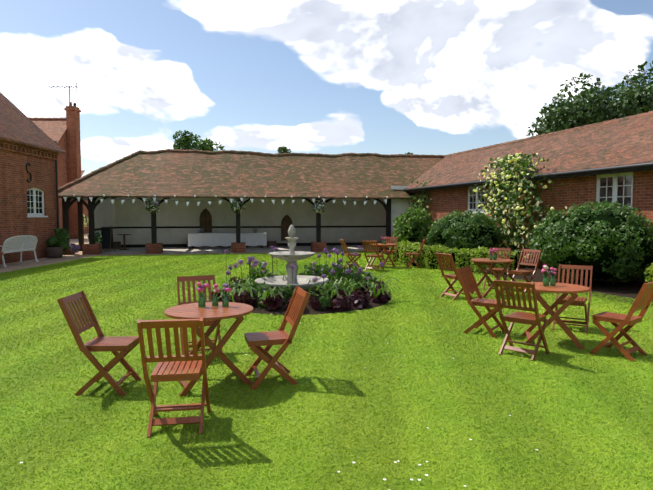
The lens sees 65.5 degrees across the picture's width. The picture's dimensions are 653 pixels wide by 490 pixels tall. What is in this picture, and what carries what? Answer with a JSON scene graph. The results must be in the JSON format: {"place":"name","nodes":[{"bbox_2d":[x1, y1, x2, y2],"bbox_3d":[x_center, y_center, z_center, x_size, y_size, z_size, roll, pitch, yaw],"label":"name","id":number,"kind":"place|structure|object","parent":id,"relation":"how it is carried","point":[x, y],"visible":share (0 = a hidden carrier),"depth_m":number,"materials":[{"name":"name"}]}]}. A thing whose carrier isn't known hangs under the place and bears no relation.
{"place":"outdoors","nodes":[
{"label":"outdoors","id":0,"kind":"place"},
{"bbox_2d":[0,92,65,263],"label":"barn building","id":1,"kind":"structure","parent":0,"point":[30,150],"depth_m":18.72,"materials":[{"name":"brick"}]},
{"bbox_2d":[0,233,381,272],"bbox_3d":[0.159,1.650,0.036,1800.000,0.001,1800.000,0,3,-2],"label":"paved path","id":2,"kind":"structure","parent":0,"point":[29,263],"depth_m":19.76,"materials":[{"name":"grey stone"}]},
{"bbox_2d":[0,235,38,266],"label":"white bench","id":3,"kind":"object","parent":2,"relation":"on","point":[21,245],"visible":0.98,"depth_m":16.93,"materials":[{"name":"white paint"}]},
{"bbox_2d":[45,247,62,257],"bbox_3d":[-10.480,0.288,19.552,0.600,0.420,0.600,0,3,-2],"label":"barrel planter","id":4,"kind":"object","parent":2,"relation":"on","point":[54,252],"visible":0.98,"depth_m":19.32,"materials":[{"name":"brown wood"}]},
{"bbox_2d":[46,236,61,246],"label":"barrel plant","id":5,"kind":"object","parent":4,"relation":"on","point":[51,241],"visible":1,"depth_m":19.40,"materials":[{"name":"green plant"}]},
{"bbox_2d":[28,83,80,238],"bbox_3d":[-26.042,-5.663,33.579,18.150,10.650,4.040,0,3,-2],"label":"farmhouse","id":6,"kind":"object","parent":2,"relation":"on","point":[63,134],"depth_m":34.89,"materials":[{"name":"brick"}]},
{"bbox_2d":[52,228,69,254],"bbox_3d":[-10.512,-0.134,20.123,0.665,1.130,0.524,-2,4,-26],"label":"shrub","id":7,"kind":"object","parent":2,"relation":"on","point":[62,234],"visible":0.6,"depth_m":20.03,"materials":[{"name":"green plant"}]},
{"bbox_2d":[68,243,80,252],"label":"purple flowers","id":8,"kind":"object","parent":2,"relation":"on","point":[73,248],"visible":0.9,"depth_m":20.47,"materials":[{"name":"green plant"}]},
{"bbox_2d":[81,170,88,233],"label":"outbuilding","id":9,"kind":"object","parent":2,"relation":"on","point":[85,213],"depth_m":45.48,"materials":[{"name":"brick"}]},
{"bbox_2d":[83,214,87,226],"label":"flower bush","id":10,"kind":"object","parent":2,"relation":"on","point":[85,220],"visible":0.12,"depth_m":40.38,"materials":[{"name":"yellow plant"}]},
{"bbox_2d":[58,149,444,254],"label":"barn building","id":11,"kind":"structure","parent":2,"relation":"on","point":[204,176],"depth_m":24.21,"materials":[{"name":"tile"}]},
{"bbox_2d":[145,198,159,213],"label":"basket flowers","id":12,"kind":"object","parent":11,"relation":"attached to","point":[151,204],"visible":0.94,"depth_m":21.44,"materials":[{"name":"green plant"}]},
{"bbox_2d":[199,208,211,231],"bbox_3d":[-6.208,-1.270,26.106,0.620,1.240,0.066,-1,3,-10],"label":"arched door","id":13,"kind":"structure","parent":11,"relation":"attached to","point":[205,219],"depth_m":26.10,"materials":[{"name":"brown wood"}]},
{"bbox_2d":[61,195,390,205],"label":"bunting flags","id":14,"kind":"object","parent":11,"relation":"attached to","point":[198,203],"visible":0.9,"depth_m":21.79,"materials":[{"name":"white cloth"}]},
{"bbox_2d":[229,198,246,212],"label":"basket flowers","id":15,"kind":"object","parent":11,"relation":"attached to","point":[234,204],"visible":0.94,"depth_m":22.08,"materials":[{"name":"green plant"}]},
{"bbox_2d":[281,215,292,240],"bbox_3d":[-2.095,-0.922,26.838,0.620,1.378,0.066,-1,3,-10],"label":"arched door","id":16,"kind":"structure","parent":11,"relation":"attached to","point":[286,222],"depth_m":26.82,"materials":[{"name":"brown wood"}]},
{"bbox_2d":[312,199,326,213],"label":"basket flowers","id":17,"kind":"object","parent":11,"relation":"attached to","point":[317,207],"visible":0.98,"depth_m":22.68,"materials":[{"name":"green plant"}]},
{"bbox_2d":[403,111,652,281],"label":"building wing","id":18,"kind":"structure","parent":2,"relation":"on","point":[609,161],"depth_m":15.58,"materials":[{"name":"brick"}]},
{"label":"tree trunk","id":19,"kind":"object","parent":2,"relation":"on","visible":0},
{"bbox_2d":[277,146,290,153],"bbox_3d":[-3.196,-6.742,40.398,1.582,2.366,2.578,0,3,5],"label":"tree","id":20,"kind":"object","parent":19,"relation":"attached to","point":[282,150],"visible":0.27,"depth_m":39.51,"materials":[{"name":"green plant"}]},
{"bbox_2d":[173,130,224,150],"bbox_3d":[-10.300,-4.870,40.401,4.818,8.284,4.211,0,3,-2],"label":"tree","id":21,"kind":"object","parent":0,"point":[183,142],"depth_m":39.42,"materials":[{"name":"green plant"}]},
{"bbox_2d":[101,245,379,253],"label":"barn floor","id":22,"kind":"structure","parent":0,"point":[222,249],"depth_m":24.27,"materials":[{"name":"grey concrete"}]},
{"bbox_2d":[101,226,113,251],"bbox_3d":[-10.057,-0.287,23.112,0.585,1.157,0.669,-1,3,-10],"label":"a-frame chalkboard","id":23,"kind":"object","parent":22,"relation":"on","point":[107,237],"visible":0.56,"depth_m":22.98,"materials":[{"name":"brown wood"}]},
{"bbox_2d":[117,234,131,249],"bbox_3d":[-9.632,-0.144,24.211,0.660,0.735,0.660,0,3,-2],"label":"pedestal table","id":24,"kind":"object","parent":22,"relation":"on","point":[124,248],"visible":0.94,"depth_m":24.16,"materials":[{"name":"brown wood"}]},
{"bbox_2d":[114,241,276,248],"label":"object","id":25,"kind":"object","parent":22,"relation":"on","point":[117,244],"visible":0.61,"depth_m":25.59,"materials":[{"name":"brown wood"}]},
{"bbox_2d":[187,228,267,248],"bbox_3d":[-4.928,-0.333,25.412,3.886,0.970,0.915,-1,3,-10],"label":"long covered table","id":26,"kind":"object","parent":22,"relation":"on","point":[253,238],"visible":0.94,"depth_m":25.00,"materials":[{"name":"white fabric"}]},
{"bbox_3d":[-9.922,0.184,21.833,0.530,0.360,0.530,0,3,-2],"label":"terracotta pot","id":27,"kind":"object","parent":22,"relation":"on","visible":0},
{"bbox_2d":[87,231,102,242],"bbox_3d":[-9.911,-0.325,21.819,0.602,0.548,0.646,0,3,-2],"label":"pot plant","id":28,"kind":"object","parent":27,"relation":"in","point":[98,237],"visible":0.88,"depth_m":21.70,"materials":[{"name":"green plant"}]},
{"bbox_2d":[0,252,652,489],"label":"lawn grass","id":29,"kind":"structure","parent":0,"point":[177,262],"depth_m":4.59,"materials":[{"name":"green plant"}]},
{"bbox_2d":[57,290,140,395],"bbox_3d":[-2.126,0.922,4.811,0.596,0.925,0.452,0,3,-2],"label":"chair","id":30,"kind":"object","parent":29,"relation":"on","point":[125,345],"visible":0.96,"depth_m":4.68,"materials":[{"name":"brown wood"}]},
{"bbox_2d":[137,317,210,436],"bbox_3d":[-1.155,0.974,3.931,0.452,0.925,0.596,-1,3,-8],"label":"chair","id":31,"kind":"object","parent":29,"relation":"on","point":[186,362],"visible":0.98,"depth_m":3.80,"materials":[{"name":"brown wood"}]},
{"bbox_2d":[177,275,222,354],"bbox_3d":[-1.509,0.850,6.028,0.452,0.925,0.596,-1,4,-21],"label":"chair","id":32,"kind":"object","parent":29,"relation":"on","point":[188,279],"visible":0.4,"depth_m":6.15,"materials":[{"name":"brown wood"}]},
{"bbox_2d":[164,302,252,396],"bbox_3d":[-1.137,0.999,4.968,0.840,0.751,0.834,-2,4,-27],"label":"table","id":33,"kind":"object","parent":29,"relation":"on","point":[220,312],"visible":0.85,"depth_m":4.79,"materials":[{"name":"brown wood"}]},
{"bbox_2d":[196,282,208,307],"bbox_3d":[-1.237,0.493,5.057,0.128,0.250,0.079,-2,4,-34],"label":"vase","id":34,"kind":"object","parent":33,"relation":"on","point":[201,299],"visible":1,"depth_m":5.04,"materials":[{"name":"green glass"}]},
{"bbox_2d":[211,284,219,305],"bbox_3d":[-1.113,0.502,5.122,0.081,0.224,0.094,1,3,14],"label":"vase","id":35,"kind":"object","parent":33,"relation":"on","point":[216,290],"visible":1,"depth_m":5.10,"materials":[{"name":"green glass"}]},
{"bbox_2d":[220,284,231,306],"bbox_3d":[-1.004,0.502,5.076,0.099,0.229,0.107,3,5,44],"label":"vase","id":36,"kind":"object","parent":33,"relation":"on","point":[225,300],"visible":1,"depth_m":5.06,"materials":[{"name":"green glass"}]},
{"bbox_2d":[244,286,310,389],"bbox_3d":[-0.500,0.907,5.053,0.596,0.925,0.452,-1,4,-16],"label":"chair","id":37,"kind":"object","parent":29,"relation":"on","point":[255,341],"visible":0.96,"depth_m":4.91,"materials":[{"name":"brown wood"}]},
{"bbox_2d":[20,354,537,486],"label":"daisies","id":38,"kind":"object","parent":29,"relation":"on","point":[394,461],"visible":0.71,"depth_m":3.32,"materials":[{"name":"white plant"}]},
{"bbox_2d":[339,239,360,267],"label":"chair","id":39,"kind":"object","parent":29,"relation":"on","point":[344,245],"visible":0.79,"depth_m":15.56,"materials":[{"name":"brown wood"}]},
{"bbox_2d":[362,241,383,270],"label":"chair","id":40,"kind":"object","parent":29,"relation":"on","point":[372,255],"visible":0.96,"depth_m":14.95,"materials":[{"name":"brown wood"}]},
{"bbox_2d":[370,243,395,266],"bbox_3d":[1.776,0.345,16.045,0.840,0.751,0.834,-3,5,-42],"label":"table","id":41,"kind":"object","parent":29,"relation":"on","point":[380,245],"visible":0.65,"depth_m":15.89,"materials":[{"name":"brown wood"}]},
{"bbox_2d":[381,237,397,262],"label":"chair","id":42,"kind":"object","parent":29,"relation":"on","point":[388,238],"visible":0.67,"depth_m":17.14,"materials":[{"name":"brown wood"}]},
{"bbox_2d":[406,239,425,267],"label":"chair","id":43,"kind":"object","parent":29,"relation":"on","point":[415,256],"visible":0.9,"depth_m":15.74,"materials":[{"name":"brown wood"}]},
{"bbox_2d":[435,252,471,299],"bbox_3d":[2.519,0.613,10.037,0.596,0.925,0.452,-2,4,-26],"label":"chair","id":44,"kind":"object","parent":29,"relation":"on","point":[456,294],"visible":0.69,"depth_m":9.98,"materials":[{"name":"brown wood"}]},
{"bbox_2d":[455,266,506,337],"bbox_3d":[2.171,0.786,7.115,0.596,0.925,0.452,2,4,36],"label":"chair","id":45,"kind":"object","parent":29,"relation":"on","point":[466,277],"visible":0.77,"depth_m":7.06,"materials":[{"name":"brown wood"}]},
{"bbox_2d":[470,258,513,297],"bbox_3d":[3.384,0.678,10.403,0.840,0.751,0.834,-1,3,-12],"label":"table","id":46,"kind":"object","parent":29,"relation":"on","point":[487,261],"visible":0.96,"depth_m":10.23,"materials":[{"name":"brown wood"}]},
{"bbox_2d":[489,249,493,259],"bbox_3d":[3.367,0.191,10.371,0.115,0.225,0.071,2,4,27],"label":"vase","id":47,"kind":"object","parent":46,"relation":"on","point":[491,254],"visible":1,"depth_m":10.36,"materials":[{"name":"green glass"}]},
{"bbox_2d":[493,248,497,259],"bbox_3d":[3.457,0.183,10.408,0.122,0.238,0.076,-3,4,-41],"label":"vase","id":48,"kind":"object","parent":46,"relation":"on","point":[495,256],"visible":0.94,"depth_m":10.39,"materials":[{"name":"green glass"}]},
{"bbox_2d":[483,247,510,290],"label":"chair","id":49,"kind":"object","parent":29,"relation":"on","point":[497,270],"visible":0.44,"depth_m":11.38,"materials":[{"name":"brown wood"}]},
{"bbox_2d":[494,279,549,360],"bbox_3d":[2.295,0.854,5.960,0.452,0.925,0.596,3,5,42],"label":"chair","id":50,"kind":"object","parent":29,"relation":"on","point":[537,318],"visible":0.96,"depth_m":5.86,"materials":[{"name":"brown wood"}]},
{"bbox_2d":[507,249,541,293],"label":"chair","id":51,"kind":"object","parent":29,"relation":"on","point":[517,271],"visible":0.83,"depth_m":10.93,"materials":[{"name":"brown wood"}]},
{"bbox_2d":[519,282,589,348],"bbox_3d":[2.905,0.906,6.543,0.840,0.751,0.834,1,4,18],"label":"table","id":52,"kind":"object","parent":29,"relation":"on","point":[566,289],"visible":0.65,"depth_m":6.33,"materials":[{"name":"brown wood"}]},
{"bbox_2d":[541,265,549,286],"bbox_3d":[2.812,0.393,6.530,0.100,0.276,0.116,2,4,31],"label":"vase","id":53,"kind":"object","parent":52,"relation":"on","point":[546,278],"visible":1,"depth_m":6.51,"materials":[{"name":"green glass"}]},
{"bbox_2d":[550,267,556,285],"bbox_3d":[2.936,0.407,6.578,0.077,0.242,0.124,2,4,29],"label":"vase","id":54,"kind":"object","parent":52,"relation":"on","point":[552,280],"visible":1,"depth_m":6.55,"materials":[{"name":"green glass"}]},
{"bbox_2d":[552,264,592,332],"bbox_3d":[3.575,0.770,7.377,0.452,0.925,0.596,2,4,32],"label":"chair","id":55,"kind":"object","parent":29,"relation":"on","point":[579,301],"visible":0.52,"depth_m":7.43,"materials":[{"name":"brown wood"}]},
{"bbox_2d":[590,282,652,361],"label":"chair","id":56,"kind":"object","parent":29,"relation":"on","point":[643,299],"visible":1,"depth_m":5.90,"materials":[{"name":"brown wood"}]},
{"bbox_2d":[0,0,652,176],"label":"sky","id":57,"kind":"structure","parent":0,"point":[426,77],"materials":[{"name":"blue"}]},
{"bbox_2d":[242,251,652,314],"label":"bed soil","id":58,"kind":"structure","parent":0,"point":[629,289],"depth_m":10.94,"materials":[{"name":"brown soil"}]},
{"bbox_2d":[254,225,328,293],"bbox_3d":[-0.691,0.322,10.154,1.485,1.460,1.485,0,3,-2],"label":"fountain","id":59,"kind":"object","parent":58,"relation":"on","point":[291,256],"visible":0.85,"depth_m":10.08,"materials":[{"name":"grey stone"}]},
{"bbox_2d":[208,273,390,311],"bbox_3d":[-0.486,0.882,10.151,3.529,0.404,3.496,0,3,-2],"label":"heuchera plant","id":60,"kind":"object","parent":58,"relation":"on","point":[357,299],"visible":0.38,"depth_m":8.84,"materials":[{"name":"purple plant"}]},
{"bbox_2d":[228,260,378,309],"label":"green foliage plants","id":61,"kind":"object","parent":58,"relation":"on","point":[323,269],"visible":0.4,"depth_m":10.54,"materials":[{"name":"green plant"}]},
{"bbox_2d":[205,270,402,305],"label":"flower bed plants","id":62,"kind":"object","parent":58,"relation":"on","point":[352,287],"visible":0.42,"depth_m":9.41,"materials":[{"name":"green plant"}]},
{"bbox_2d":[225,246,382,299],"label":"allium stalks","id":63,"kind":"object","parent":58,"relation":"on","point":[256,261],"visible":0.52,"depth_m":10.28,"materials":[{"name":"green plant"}]},
{"bbox_2d":[224,246,383,282],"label":"purple flowers","id":64,"kind":"object","parent":63,"relation":"on","point":[316,278],"visible":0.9,"depth_m":9.94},
{"bbox_2d":[392,207,432,245],"bbox_3d":[3.493,-0.509,20.071,1.804,2.019,1.833,0,3,-2],"label":"shrub","id":65,"kind":"object","parent":58,"relation":"on","point":[409,220],"depth_m":19.58,"materials":[{"name":"green plant"}]},
{"bbox_2d":[407,180,433,217],"bbox_3d":[4.147,-1.333,22.545,0.879,3.315,1.933,-2,4,-27],"label":"climber plant","id":66,"kind":"object","parent":58,"relation":"on","point":[419,199],"depth_m":22.38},
{"bbox_2d":[388,240,517,274],"bbox_3d":[3.568,0.341,16.187,1.673,0.849,5.550,-2,4,-31],"label":"hedge","id":67,"kind":"object","parent":58,"relation":"on","point":[408,245],"depth_m":15.24,"materials":[{"name":"green plant"}]},
{"bbox_2d":[426,209,503,249],"bbox_3d":[4.522,-0.259,16.707,2.545,1.870,2.506,0,3,-2],"label":"shrub","id":68,"kind":"object","parent":58,"relation":"on","point":[473,219],"depth_m":15.91,"materials":[{"name":"green plant"}]},
{"bbox_2d":[468,153,566,266],"bbox_3d":[5.960,-1.105,16.315,0.820,3.631,4.990,-1,4,-18],"label":"rose plant","id":69,"kind":"object","parent":58,"relation":"on","point":[513,196],"depth_m":16.06,"materials":[{"name":"green plant"}]},
{"bbox_2d":[527,199,652,284],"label":"bush","id":70,"kind":"object","parent":58,"relation":"on","point":[607,208],"depth_m":11.31,"materials":[{"name":"green plant"}]},
{"bbox_2d":[644,262,652,282],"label":"hedge","id":71,"kind":"object","parent":58,"relation":"on","point":[649,279],"depth_m":10.24,"materials":[{"name":"green plant"}]},
{"bbox_2d":[526,61,652,136],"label":"tree","id":72,"kind":"object","parent":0,"point":[579,110],"depth_m":23.84,"materials":[{"name":"green plant"}]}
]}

